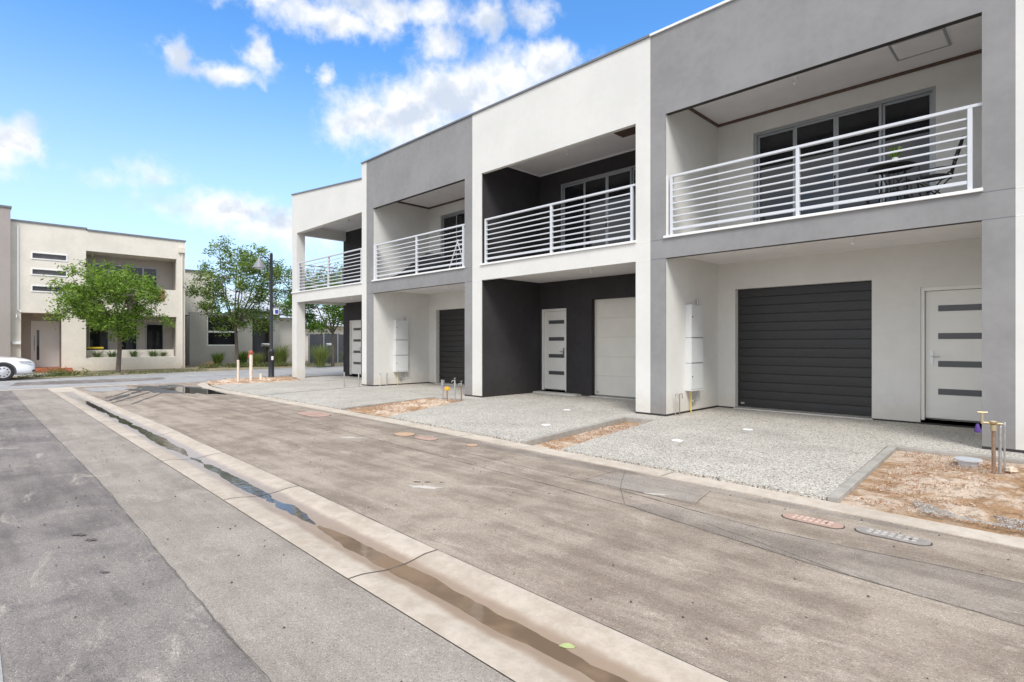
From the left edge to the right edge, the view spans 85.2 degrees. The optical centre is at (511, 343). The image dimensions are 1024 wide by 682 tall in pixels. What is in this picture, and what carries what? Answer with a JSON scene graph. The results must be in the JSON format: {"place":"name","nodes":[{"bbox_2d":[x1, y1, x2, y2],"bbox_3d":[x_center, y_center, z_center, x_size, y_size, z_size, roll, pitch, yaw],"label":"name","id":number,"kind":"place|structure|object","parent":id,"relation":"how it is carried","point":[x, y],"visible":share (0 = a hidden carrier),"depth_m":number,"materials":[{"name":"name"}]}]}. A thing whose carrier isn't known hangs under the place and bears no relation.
{"place":"outdoors","nodes":[
{"label":"outdoors","id":0,"kind":"place"},
{"bbox_2d":[0,205,11,356],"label":"taupe house","id":1,"kind":"structure","parent":0,"point":[5,280],"depth_m":24.48,"materials":[{"name":"paint"}]},
{"bbox_2d":[0,390,267,681],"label":"old road","id":2,"kind":"structure","parent":0,"point":[165,627],"depth_m":3.02,"materials":[{"name":"asphalt"}]},
{"bbox_2d":[0,655,2,681],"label":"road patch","id":3,"kind":"object","parent":2,"relation":"on","point":[1,677],"depth_m":2.27,"materials":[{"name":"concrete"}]},
{"bbox_2d":[12,392,271,681],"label":"asphalt seam","id":4,"kind":"object","parent":2,"relation":"on","point":[227,633],"visible":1,"depth_m":2.99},
{"bbox_2d":[0,366,342,389],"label":"cross street","id":5,"kind":"structure","parent":0,"point":[282,372],"depth_m":21.92,"materials":[{"name":"asphalt"}]},
{"bbox_2d":[0,356,35,380],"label":"parked car","id":6,"kind":"object","parent":5,"relation":"on","point":[10,367],"visible":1,"depth_m":20.16,"materials":[{"name":"white paint"}]},
{"bbox_2d":[0,384,140,390],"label":"cross street channel","id":7,"kind":"object","parent":5,"relation":"on","point":[69,387],"visible":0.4,"depth_m":16.87,"materials":[{"name":"concrete"}]},
{"bbox_2d":[10,377,164,385],"bbox_3d":[-14.849,1.339,19.870,2.500,0.003,4.700,0,0,45],"label":"road patch","id":8,"kind":"object","parent":5,"relation":"on","point":[80,381],"visible":0.82,"depth_m":19.57,"materials":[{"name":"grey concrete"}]},
{"bbox_2d":[52,373,248,380],"bbox_3d":[-14.072,1.338,22.407,6.953,0.004,1.221,0,0,-42],"label":"road patch","id":9,"kind":"object","parent":5,"relation":"on","point":[150,377],"visible":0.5,"depth_m":22.52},
{"bbox_2d":[9,361,342,379],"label":"verge","id":10,"kind":"structure","parent":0,"point":[188,367],"depth_m":26.97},
{"bbox_2d":[86,347,103,349],"bbox_3d":[-20.697,0.710,27.627,0.420,1.060,0.680,0,0,45],"label":"wheelie bin","id":11,"kind":"object","parent":10,"relation":"on","point":[94,348],"visible":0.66,"depth_m":27.49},
{"bbox_2d":[11,219,185,372],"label":"cream house","id":12,"kind":"structure","parent":10,"relation":"on","point":[38,249],"depth_m":26.92,"materials":[{"name":"paint"}]},
{"bbox_2d":[31,321,59,366],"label":"front door","id":13,"kind":"structure","parent":12,"relation":"in","point":[45,339],"depth_m":26.82,"materials":[{"name":"beige wood"}]},
{"bbox_2d":[31,285,66,292],"bbox_3d":[-21.454,-2.515,25.845,0.150,0.310,1.310,0,0,45],"label":"window","id":14,"kind":"structure","parent":12,"relation":"in","point":[34,288],"depth_m":25.66,"materials":[{"name":"grey glass"}]},
{"bbox_2d":[31,252,67,261],"bbox_3d":[-21.454,-4.015,25.845,0.150,0.330,1.310,0,0,45],"label":"window","id":15,"kind":"structure","parent":12,"relation":"in","point":[34,255],"depth_m":25.83,"materials":[{"name":"grey glass"}]},
{"bbox_2d":[31,268,67,276],"bbox_3d":[-21.454,-3.280,25.845,0.150,0.320,1.310,0,0,45],"label":"window","id":16,"kind":"structure","parent":12,"relation":"in","point":[34,271],"depth_m":25.81,"materials":[{"name":"grey glass"}]},
{"bbox_2d":[88,325,108,349],"bbox_3d":[-20.998,-0.285,28.316,0.060,1.550,0.850,0,0,45],"label":"window","id":17,"kind":"structure","parent":12,"relation":"in","point":[98,338],"depth_m":28.30,"materials":[{"name":"glass"}]},
{"bbox_2d":[92,263,123,284],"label":"balcony door","id":18,"kind":"structure","parent":12,"relation":"in","point":[97,265],"depth_m":28.61,"materials":[{"name":"glass"}]},
{"bbox_2d":[122,324,136,349],"bbox_3d":[-20.128,-0.285,29.186,0.060,1.550,0.850,0,0,45],"label":"window","id":19,"kind":"structure","parent":12,"relation":"in","point":[126,345],"depth_m":29.27,"materials":[{"name":"glass"}]},
{"bbox_2d":[127,266,157,287],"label":"balcony door","id":20,"kind":"structure","parent":12,"relation":"in","point":[141,270],"depth_m":29.75,"materials":[{"name":"glass"}]},
{"bbox_2d":[145,324,163,349],"bbox_3d":[-19.265,-0.285,30.049,0.060,1.550,0.850,0,0,45],"label":"window","id":21,"kind":"structure","parent":12,"relation":"in","point":[154,333],"depth_m":30.03,"materials":[{"name":"glass"}]},
{"bbox_2d":[34,255,174,372],"bbox_3d":[-17.610,-1.244,24.709,4.689,5.328,4.658,0,0,-19],"label":"street tree","id":22,"kind":"object","parent":10,"relation":"on","point":[87,304],"visible":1,"depth_m":23.84,"materials":[{"name":"green plant"}]},
{"bbox_2d":[17,367,207,377],"bbox_3d":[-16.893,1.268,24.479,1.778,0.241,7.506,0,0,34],"label":"verge weeds","id":23,"kind":"object","parent":10,"relation":"on","point":[85,374],"visible":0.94,"depth_m":23.17,"materials":[{"name":"green plant"}]},
{"bbox_2d":[185,269,215,315],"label":"house","id":24,"kind":"structure","parent":10,"relation":"on","point":[190,300],"depth_m":33.62,"materials":[{"name":"paint"}]},
{"bbox_2d":[210,351,226,364],"bbox_3d":[-17.260,0.871,32.691,1.330,0.878,1.356,0,0,45],"label":"grass tussock","id":25,"kind":"object","parent":10,"relation":"on","point":[217,357],"depth_m":32.51,"materials":[{"name":"green plant"}]},
{"bbox_2d":[183,233,291,366],"bbox_3d":[-15.164,-2.269,31.775,5.222,7.377,6.266,0,0,32],"label":"street tree","id":26,"kind":"object","parent":10,"relation":"on","point":[246,263],"visible":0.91,"depth_m":30.90,"materials":[{"name":"green plant"}]},
{"bbox_2d":[233,351,248,364],"bbox_3d":[-16.199,0.846,33.657,1.485,0.927,1.400,0,0,45],"label":"grass tussock","id":27,"kind":"object","parent":10,"relation":"on","point":[243,356],"depth_m":33.48,"materials":[{"name":"green plant"}]},
{"bbox_2d":[198,361,314,367],"bbox_3d":[-14.157,1.188,31.085,6.271,0.439,1.167,0,0,-31],"label":"ground cover","id":28,"kind":"object","parent":10,"relation":"on","point":[216,365],"visible":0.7,"depth_m":30.54,"materials":[{"name":"green plant"}]},
{"bbox_2d":[247,352,267,366],"bbox_3d":[-14.524,0.870,31.644,1.516,0.881,1.443,0,0,45],"label":"grass tussock","id":29,"kind":"object","parent":10,"relation":"on","point":[257,359],"depth_m":31.50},
{"bbox_2d":[265,345,291,365],"bbox_3d":[-13.397,0.649,32.310,2.154,1.321,2.186,0,0,45],"label":"grass tussock","id":30,"kind":"object","parent":10,"relation":"on","point":[281,354],"depth_m":32.02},
{"bbox_2d":[273,262,342,366],"bbox_3d":[-10.322,-1.700,32.173,5.716,6.239,4.992,0,0,-2],"label":"street tree","id":31,"kind":"object","parent":10,"relation":"on","point":[312,322],"visible":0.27,"depth_m":31.64,"materials":[{"name":"green plant"}]},
{"bbox_2d":[306,344,335,366],"bbox_3d":[-10.694,0.649,31.119,2.182,1.321,2.155,0,0,45],"label":"grass tussock","id":32,"kind":"object","parent":10,"relation":"on","point":[320,357],"depth_m":30.92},
{"bbox_2d":[308,333,342,362],"bbox_3d":[-8.984,0.325,40.549,0.110,1.970,12.060,0,0,45],"label":"panel fence","id":33,"kind":"object","parent":10,"relation":"on","point":[314,340],"visible":0.13,"depth_m":37.13,"materials":[{"name":"metal"}]},
{"bbox_2d":[185,288,291,365],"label":"grey house","id":34,"kind":"structure","parent":0,"point":[202,341],"depth_m":34.31,"materials":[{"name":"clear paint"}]},
{"bbox_2d":[207,315,237,345],"bbox_3d":[-17.692,-0.770,34.047,0.130,1.820,1.770,0,0,45],"label":"window","id":35,"kind":"structure","parent":34,"relation":"in","point":[213,339],"depth_m":33.90,"materials":[{"name":"black glass"}]},
{"bbox_2d":[252,332,264,361],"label":"front door","id":36,"kind":"structure","parent":34,"relation":"in","point":[257,339],"depth_m":36.02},
{"bbox_2d":[206,377,300,384],"bbox_3d":[-9.051,1.284,19.629,2.640,0.175,3.640,0,0,45],"label":"soil strip","id":37,"kind":"object","parent":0,"point":[241,381],"visible":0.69,"depth_m":18.92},
{"bbox_2d":[248,350,253,380],"bbox_3d":[-8.922,0.815,19.034,0.221,1.150,0.165,0,0,45],"label":"marker post","id":38,"kind":"object","parent":37,"relation":"on","point":[250,354],"visible":0.91,"depth_m":18.98,"materials":[{"name":"plastic"}]},
{"bbox_2d":[252,253,278,377],"bbox_3d":[-9.237,-1.040,20.886,0.510,4.760,0.965,0,0,45],"label":"street lamp","id":39,"kind":"object","parent":37,"relation":"on","point":[259,264],"visible":0.95,"depth_m":20.98,"materials":[{"name":"metal"}]},
{"bbox_2d":[11,389,512,681],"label":"lane strip","id":40,"kind":"object","parent":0,"point":[352,631],"visible":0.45,"depth_m":3.07,"materials":[{"name":"grey concrete"}]},
{"bbox_2d":[14,389,53,395],"bbox_3d":[-12.951,1.338,15.121,2.900,0.004,0.730,0,0,45],"label":"road patch","id":41,"kind":"object","parent":40,"relation":"on","point":[40,391],"visible":1,"depth_m":15.17,"materials":[{"name":"grey concrete"}]},
{"bbox_2d":[211,376,364,395],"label":"gravel driveway","id":42,"kind":"structure","parent":0,"point":[312,383],"depth_m":17.30,"materials":[{"name":"gravel"}]},
{"bbox_2d":[291,161,366,385],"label":"townhouse","id":43,"kind":"structure","parent":42,"relation":"on","point":[337,212],"depth_m":20.59,"materials":[{"name":"paint"}]},
{"bbox_2d":[350,320,360,375],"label":"front door","id":44,"kind":"structure","parent":43,"relation":"in","point":[355,325],"depth_m":21.98,"materials":[{"name":"metal"}]},
{"bbox_2d":[64,399,514,681],"bbox_3d":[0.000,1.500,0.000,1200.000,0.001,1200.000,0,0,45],"label":"ground","id":45,"kind":"structure","parent":0,"point":[342,575],"depth_m":3.44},
{"bbox_2d":[471,34,649,414],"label":"townhouse","id":46,"kind":"structure","parent":45,"relation":"on","point":[561,234],"depth_m":13.38,"materials":[{"name":"paint"}]},
{"bbox_2d":[542,308,565,392],"bbox_3d":[1.142,0.193,14.662,0.860,2.205,0.150,0,0,45],"label":"front door","id":47,"kind":"structure","parent":46,"relation":"in","point":[553,320],"depth_m":14.68,"materials":[{"name":"metal"}]},
{"bbox_2d":[561,165,635,250],"bbox_3d":[2.316,-3.020,13.488,2.880,2.220,0.090,0,0,45],"label":"sliding door","id":48,"kind":"structure","parent":46,"relation":"in","point":[622,177],"depth_m":13.66,"materials":[{"name":"glass"}]},
{"bbox_2d":[590,297,635,399],"bbox_3d":[2.839,0.125,12.951,2.400,2.430,0.230,0,0,45],"label":"garage door","id":49,"kind":"structure","parent":46,"relation":"in","point":[615,318],"depth_m":13.40,"materials":[{"name":"metal"}]},
{"bbox_2d":[280,307,342,360],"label":"pale house","id":50,"kind":"structure","parent":0,"point":[337,331],"depth_m":43.59,"materials":[{"name":"paint"}]},
{"bbox_2d":[0,0,724,312],"label":"sky","id":51,"kind":"structure","parent":0,"point":[197,122],"materials":[{"name":"blue"}]},
{"bbox_2d":[262,383,471,412],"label":"gravel driveway","id":52,"kind":"structure","parent":0,"point":[343,397],"depth_m":14.25,"materials":[{"name":"gravel"}]},
{"bbox_2d":[261,386,363,395],"bbox_3d":[-5.431,1.357,15.521,0.110,0.125,3.303,0,0,33],"label":"garden edging","id":53,"kind":"object","parent":52,"relation":"on","point":[310,390],"visible":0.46,"depth_m":15.33,"materials":[{"name":"concrete"}]},
{"bbox_2d":[341,397,434,411],"bbox_3d":[-2.655,1.357,12.392,0.090,0.125,2.795,0,0,33],"label":"garden edging","id":54,"kind":"object","parent":52,"relation":"on","point":[355,407],"visible":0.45,"depth_m":11.90,"materials":[{"name":"concrete"}]},
{"bbox_2d":[366,114,471,395],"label":"townhouse","id":55,"kind":"structure","parent":52,"relation":"on","point":[419,205],"depth_m":17.14,"materials":[{"name":"paint"}]},
{"bbox_2d":[392,253,446,276],"bbox_3d":[-2.813,-2.218,16.418,2.317,0.671,0.720,0,0,45],"label":"covered lounger","id":56,"kind":"object","parent":55,"relation":"on","point":[428,261],"visible":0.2,"depth_m":15.65,"materials":[{"name":"black fabric"}]},
{"bbox_2d":[435,308,464,385],"bbox_3d":[-1.595,0.125,17.384,2.400,2.430,0.230,0,0,45],"label":"garage door","id":57,"kind":"structure","parent":55,"relation":"in","point":[452,321],"depth_m":17.78,"materials":[{"name":"metal"}]},
{"bbox_2d":[441,210,464,268],"bbox_3d":[-1.248,-3.020,17.052,2.880,2.220,0.090,0,0,45],"label":"sliding door","id":58,"kind":"structure","parent":55,"relation":"in","point":[456,218],"depth_m":17.72,"materials":[{"name":"glass"}]},
{"bbox_2d":[449,239,461,267],"bbox_3d":[-1.326,-2.307,14.761,0.775,0.862,0.368,0,0,45],"label":"folding stand","id":59,"kind":"object","parent":55,"relation":"on","point":[456,253],"visible":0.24,"depth_m":14.73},
{"bbox_2d":[347,398,458,417],"bbox_3d":[-2.037,1.313,11.752,1.617,0.108,3.162,0,0,33],"label":"soil strip","id":60,"kind":"object","parent":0,"point":[386,413],"visible":0.86,"depth_m":11.34,"materials":[{"name":"soil"}]},
{"bbox_2d":[388,393,656,442],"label":"gravel driveway","id":61,"kind":"structure","parent":0,"point":[517,418],"depth_m":10.24,"materials":[{"name":"gravel"}]},
{"bbox_2d":[434,396,471,400],"bbox_3d":[-1.428,1.359,13.237,1.248,0.123,0.110,0,0,39],"label":"garden edging","id":62,"kind":"object","parent":61,"relation":"on","point":[436,397],"visible":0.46,"depth_m":13.21,"materials":[{"name":"concrete"}]},
{"bbox_2d":[521,417,625,444],"bbox_3d":[1.068,1.357,8.634,0.090,0.125,3.029,0,0,37],"label":"garden edging","id":63,"kind":"object","parent":61,"relation":"on","point":[559,434],"visible":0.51,"depth_m":8.35,"materials":[{"name":"concrete"}]},
{"bbox_2d":[73,382,1023,681],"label":"lane asphalt","id":64,"kind":"structure","parent":0,"point":[751,612],"depth_m":3.59,"materials":[{"name":"asphalt"}]},
{"bbox_2d":[48,387,78,394],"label":"drain end slab","id":65,"kind":"structure","parent":64,"relation":"on","point":[66,390],"depth_m":15.83,"materials":[{"name":"concrete"}]},
{"bbox_2d":[83,386,128,391],"bbox_3d":[-11.844,1.339,16.440,2.000,0.003,1.100,0,0,45],"label":"road patch","id":66,"kind":"object","parent":64,"relation":"on","point":[102,389],"visible":1,"depth_m":16.53,"materials":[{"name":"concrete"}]},
{"bbox_2d":[106,387,151,400],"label":"wet tyre track","id":67,"kind":"structure","parent":64,"relation":"on","point":[128,394],"depth_m":14.42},
{"bbox_2d":[125,384,219,392],"bbox_3d":[-9.885,1.335,16.232,4.396,0.001,2.034,0,0,45],"label":"damp patch","id":68,"kind":"object","parent":64,"relation":"on","point":[156,388],"visible":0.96,"depth_m":16.16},
{"bbox_2d":[162,386,224,393],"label":"puddle","id":69,"kind":"object","parent":64,"relation":"on","point":[191,390],"visible":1,"depth_m":15.78,"materials":[{"name":"liquid"}]},
{"bbox_2d":[198,374,342,390],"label":"corner kerb","id":70,"kind":"structure","parent":64,"relation":"on","point":[205,385],"depth_m":18.02,"materials":[{"name":"concrete"}]},
{"bbox_2d":[297,411,330,416],"bbox_3d":[-3.748,1.341,10.536,0.918,0.019,0.428,0,0,45],"label":"access cover","id":71,"kind":"object","parent":64,"relation":"on","point":[313,414],"visible":0.98,"depth_m":10.44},
{"bbox_2d":[53,391,727,681],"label":"dish drain","id":72,"kind":"object","parent":64,"relation":"on","point":[614,652],"visible":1,"depth_m":3.14,"materials":[{"name":"concrete"}]},
{"bbox_2d":[77,398,187,455],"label":"gutter water","id":73,"kind":"structure","parent":72,"relation":"in","point":[161,441],"depth_m":8.40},
{"bbox_2d":[190,457,315,524],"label":"gutter water","id":74,"kind":"structure","parent":72,"relation":"in","point":[244,485],"depth_m":5.11,"materials":[{"name":"liquid"}]},
{"bbox_2d":[349,549,437,578],"bbox_3d":[-0.705,1.345,3.382,0.013,0.024,0.628,0,0,45],"label":"drain joint","id":75,"kind":"object","parent":72,"relation":"on","point":[393,567],"visible":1,"depth_m":3.38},
{"bbox_2d":[317,526,627,681],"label":"gutter water","id":76,"kind":"structure","parent":72,"relation":"in","point":[488,617],"depth_m":2.83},
{"bbox_2d":[559,643,576,647],"bbox_3d":[0.247,1.349,2.489,0.084,0.014,0.028,0,0,18],"label":"fallen leaf","id":77,"kind":"object","parent":72,"relation":"on","point":[566,645],"visible":1,"depth_m":2.49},
{"bbox_2d":[393,432,415,435],"bbox_3d":[-1.584,1.341,8.202,0.358,0.019,0.280,0,0,45],"label":"access cover","id":78,"kind":"object","parent":64,"relation":"on","point":[404,434],"visible":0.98,"depth_m":8.14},
{"bbox_2d":[409,485,441,488],"bbox_3d":[-0.796,1.338,5.192,0.389,0.001,0.114,0,0,17],"label":"road stain","id":79,"kind":"object","parent":64,"relation":"on","point":[425,487],"visible":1,"depth_m":5.17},
{"bbox_2d":[414,436,437,440],"bbox_3d":[-1.216,1.341,7.863,0.438,0.019,0.222,0,0,45],"label":"access cover","id":80,"kind":"object","parent":64,"relation":"on","point":[427,438],"visible":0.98,"depth_m":7.80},
{"bbox_2d":[130,411,729,681],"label":"asphalt seam","id":81,"kind":"object","parent":64,"relation":"on","point":[488,572],"visible":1,"depth_m":3.11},
{"bbox_2d":[3,411,1009,681],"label":"road grit","id":82,"kind":"object","parent":64,"relation":"on","point":[435,465],"visible":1,"depth_m":4.10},
{"bbox_2d":[217,397,1022,625],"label":"asphalt seam","id":83,"kind":"object","parent":64,"relation":"on","point":[697,527],"visible":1,"depth_m":3.76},
{"bbox_2d":[219,390,1023,548],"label":"kerb","id":84,"kind":"structure","parent":64,"relation":"on","point":[984,536],"depth_m":5.12,"materials":[{"name":"concrete"}]},
{"bbox_2d":[587,473,703,501],"bbox_3d":[1.280,1.338,5.239,1.093,0.001,0.502,0,0,45],"label":"road patch","id":85,"kind":"object","parent":64,"relation":"on","point":[670,490],"visible":1,"depth_m":5.21,"materials":[{"name":"asphalt"}]},
{"bbox_2d":[348,415,947,534],"bbox_3d":[-0.062,1.339,7.068,0.254,0.001,8.926,0,0,-43],"label":"road patch","id":86,"kind":"object","parent":64,"relation":"on","point":[617,471],"visible":1,"depth_m":5.63,"materials":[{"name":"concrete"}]},
{"bbox_2d":[334,421,1019,582],"bbox_3d":[-0.156,1.337,6.284,0.168,0.001,8.908,0,0,-43],"label":"asphalt seam","id":87,"kind":"object","parent":64,"relation":"on","point":[732,520],"visible":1,"depth_m":4.09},
{"bbox_2d":[781,513,844,528],"bbox_3d":[2.263,1.339,4.200,0.438,0.022,0.173,0,0,45],"label":"access cover","id":88,"kind":"object","parent":64,"relation":"on","point":[813,521],"visible":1,"depth_m":4.18,"materials":[{"name":"paint"}]},
{"bbox_2d":[629,504,1023,624],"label":"road patch","id":89,"kind":"object","parent":64,"relation":"on","point":[998,597],"visible":1,"depth_m":3.31,"materials":[{"name":"asphalt"}]},
{"bbox_2d":[854,527,932,545],"bbox_3d":[2.638,1.339,3.868,0.458,0.022,0.174,0,0,45],"label":"access cover","id":90,"kind":"object","parent":64,"relation":"on","point":[894,536],"visible":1,"depth_m":3.84,"materials":[{"name":"paint"}]},
{"bbox_2d":[533,422,641,450],"bbox_3d":[1.272,1.368,8.388,0.617,0.048,3.134,0,0,35],"label":"soil strip","id":91,"kind":"object","parent":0,"point":[566,443],"visible":0.61,"depth_m":8.12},
{"bbox_2d":[210,376,1023,531],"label":"soil clods","id":92,"kind":"object","parent":91,"relation":"on","point":[862,498],"visible":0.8,"depth_m":5.79,"materials":[{"name":"soil"}]},
{"bbox_2d":[211,376,1023,531],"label":"loose stones","id":93,"kind":"object","parent":91,"relation":"on","point":[905,482],"visible":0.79,"depth_m":5.68,"materials":[{"name":"stone"}]},
{"bbox_2d":[562,407,927,500],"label":"gravel driveway","id":94,"kind":"structure","parent":0,"point":[817,457],"depth_m":7.06,"materials":[{"name":"gravel"}]},
{"bbox_2d":[624,416,659,423],"bbox_3d":[2.220,1.359,9.645,0.700,0.123,0.100,0,0,43],"label":"garden edging","id":95,"kind":"object","parent":94,"relation":"on","point":[636,420],"visible":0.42,"depth_m":9.63,"materials":[{"name":"concrete"}]},
{"bbox_2d":[650,0,1015,451],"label":"townhouse","id":96,"kind":"structure","parent":94,"relation":"on","point":[796,267],"depth_m":9.31,"materials":[{"name":"paint"}]},
{"bbox_2d":[733,281,872,419],"bbox_3d":[5.370,0.125,10.419,2.400,2.430,0.230,0,0,45],"label":"garage door","id":97,"kind":"structure","parent":96,"relation":"in","point":[802,347],"depth_m":10.38,"materials":[{"name":"metal"}]},
{"bbox_2d":[754,86,935,221],"bbox_3d":[5.816,-3.020,9.988,2.880,2.220,0.090,0,0,45],"label":"sliding door","id":98,"kind":"structure","parent":96,"relation":"in","point":[919,103],"depth_m":9.87,"materials":[{"name":"glass"}]},
{"bbox_2d":[867,161,915,201],"bbox_3d":[5.614,-2.245,8.245,0.600,0.734,0.600,0,0,45],"label":"bistro table","id":99,"kind":"object","parent":96,"relation":"on","point":[894,164],"visible":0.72,"depth_m":8.18,"materials":[{"name":"black metal"}]},
{"bbox_2d":[888,146,902,159],"bbox_3d":[5.598,-2.745,8.155,0.158,0.266,0.210,0,0,0],"label":"potted plant","id":100,"kind":"object","parent":99,"relation":"on","point":[894,155],"visible":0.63,"depth_m":8.12,"materials":[{"name":"green plant"}]},
{"bbox_2d":[875,172,909,202],"bbox_3d":[5.983,-2.359,8.754,0.436,0.968,0.558,0,0,38],"label":"bistro chair","id":101,"kind":"object","parent":96,"relation":"on","point":[905,195],"visible":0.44,"depth_m":8.81,"materials":[{"name":"black metal"}]},
{"bbox_2d":[915,136,963,195],"bbox_3d":[5.981,-2.359,7.804,0.558,0.968,0.436,0,0,39],"label":"bistro chair","id":102,"kind":"object","parent":96,"relation":"on","point":[957,153],"visible":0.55,"depth_m":7.74,"materials":[{"name":"black metal"}]},
{"bbox_2d":[920,284,981,426],"bbox_3d":[7.025,0.193,8.779,0.940,2.205,0.150,0,0,45],"label":"front door","id":103,"kind":"structure","parent":96,"relation":"in","point":[951,316],"depth_m":8.83,"materials":[{"name":"wood"}]},
{"bbox_2d":[840,450,1023,538],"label":"soil strip","id":104,"kind":"object","parent":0,"point":[1001,494],"visible":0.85,"depth_m":4.94,"materials":[{"name":"soil"}]},
{"bbox_2d":[827,445,896,502],"bbox_3d":[3.772,1.357,5.887,0.090,0.125,3.184,0,0,42],"label":"garden edging","id":105,"kind":"object","parent":104,"relation":"on","point":[841,492],"visible":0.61,"depth_m":5.46,"materials":[{"name":"concrete"}]},
{"bbox_2d":[888,445,1023,463],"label":"garden edging","id":106,"kind":"object","parent":104,"relation":"on","point":[955,454],"visible":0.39,"depth_m":6.63,"materials":[{"name":"concrete"}]},
{"bbox_2d":[953,456,982,467],"bbox_3d":[4.964,1.296,6.067,0.250,0.088,0.247,0,0,45],"label":"plastic pipe cap","id":107,"kind":"object","parent":104,"relation":"on","point":[962,461],"visible":0.96,"depth_m":6.01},
{"bbox_2d":[913,501,1023,530],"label":"blue metal","id":108,"kind":"object","parent":104,"relation":"on","point":[933,511],"visible":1,"depth_m":4.15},
{"bbox_2d":[974,411,1002,474],"bbox_3d":[4.868,1.043,5.694,0.244,0.694,0.078,0,0,19],"label":"garden tap","id":109,"kind":"object","parent":104,"relation":"on","point":[993,426],"visible":0.94,"depth_m":5.68,"materials":[{"name":"orange metal"}]},
{"bbox_2d":[998,425,1002,473],"bbox_3d":[4.992,1.110,5.699,0.038,0.580,0.038,0,0,45],"label":"water pipe","id":110,"kind":"object","parent":104,"relation":"on","point":[1000,427],"visible":0.84,"depth_m":5.69,"materials":[{"name":"metal"}]},
{"bbox_2d":[1003,422,1005,471],"bbox_3d":[5.123,1.110,5.795,0.024,0.580,0.024,0,0,45],"label":"water pipe","id":111,"kind":"object","parent":104,"relation":"on","point":[1004,424],"visible":0.85,"depth_m":5.79,"materials":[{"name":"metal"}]},
{"bbox_2d":[1003,466,1018,472],"bbox_3d":[5.091,1.288,5.685,0.111,0.065,0.111,0,0,-22],"label":"stone","id":112,"kind":"object","parent":104,"relation":"on","point":[1010,469],"visible":0.98,"depth_m":5.66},
{"bbox_2d":[890,424,1023,458],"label":"gravel driveway","id":113,"kind":"structure","parent":0,"point":[952,438],"depth_m":7.50,"materials":[{"name":"gravel"}]},
{"bbox_2d":[1016,0,1023,452],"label":"townhouse","id":114,"kind":"structure","parent":113,"relation":"on","point":[1019,226],"depth_m":6.66,"materials":[{"name":"paint"}]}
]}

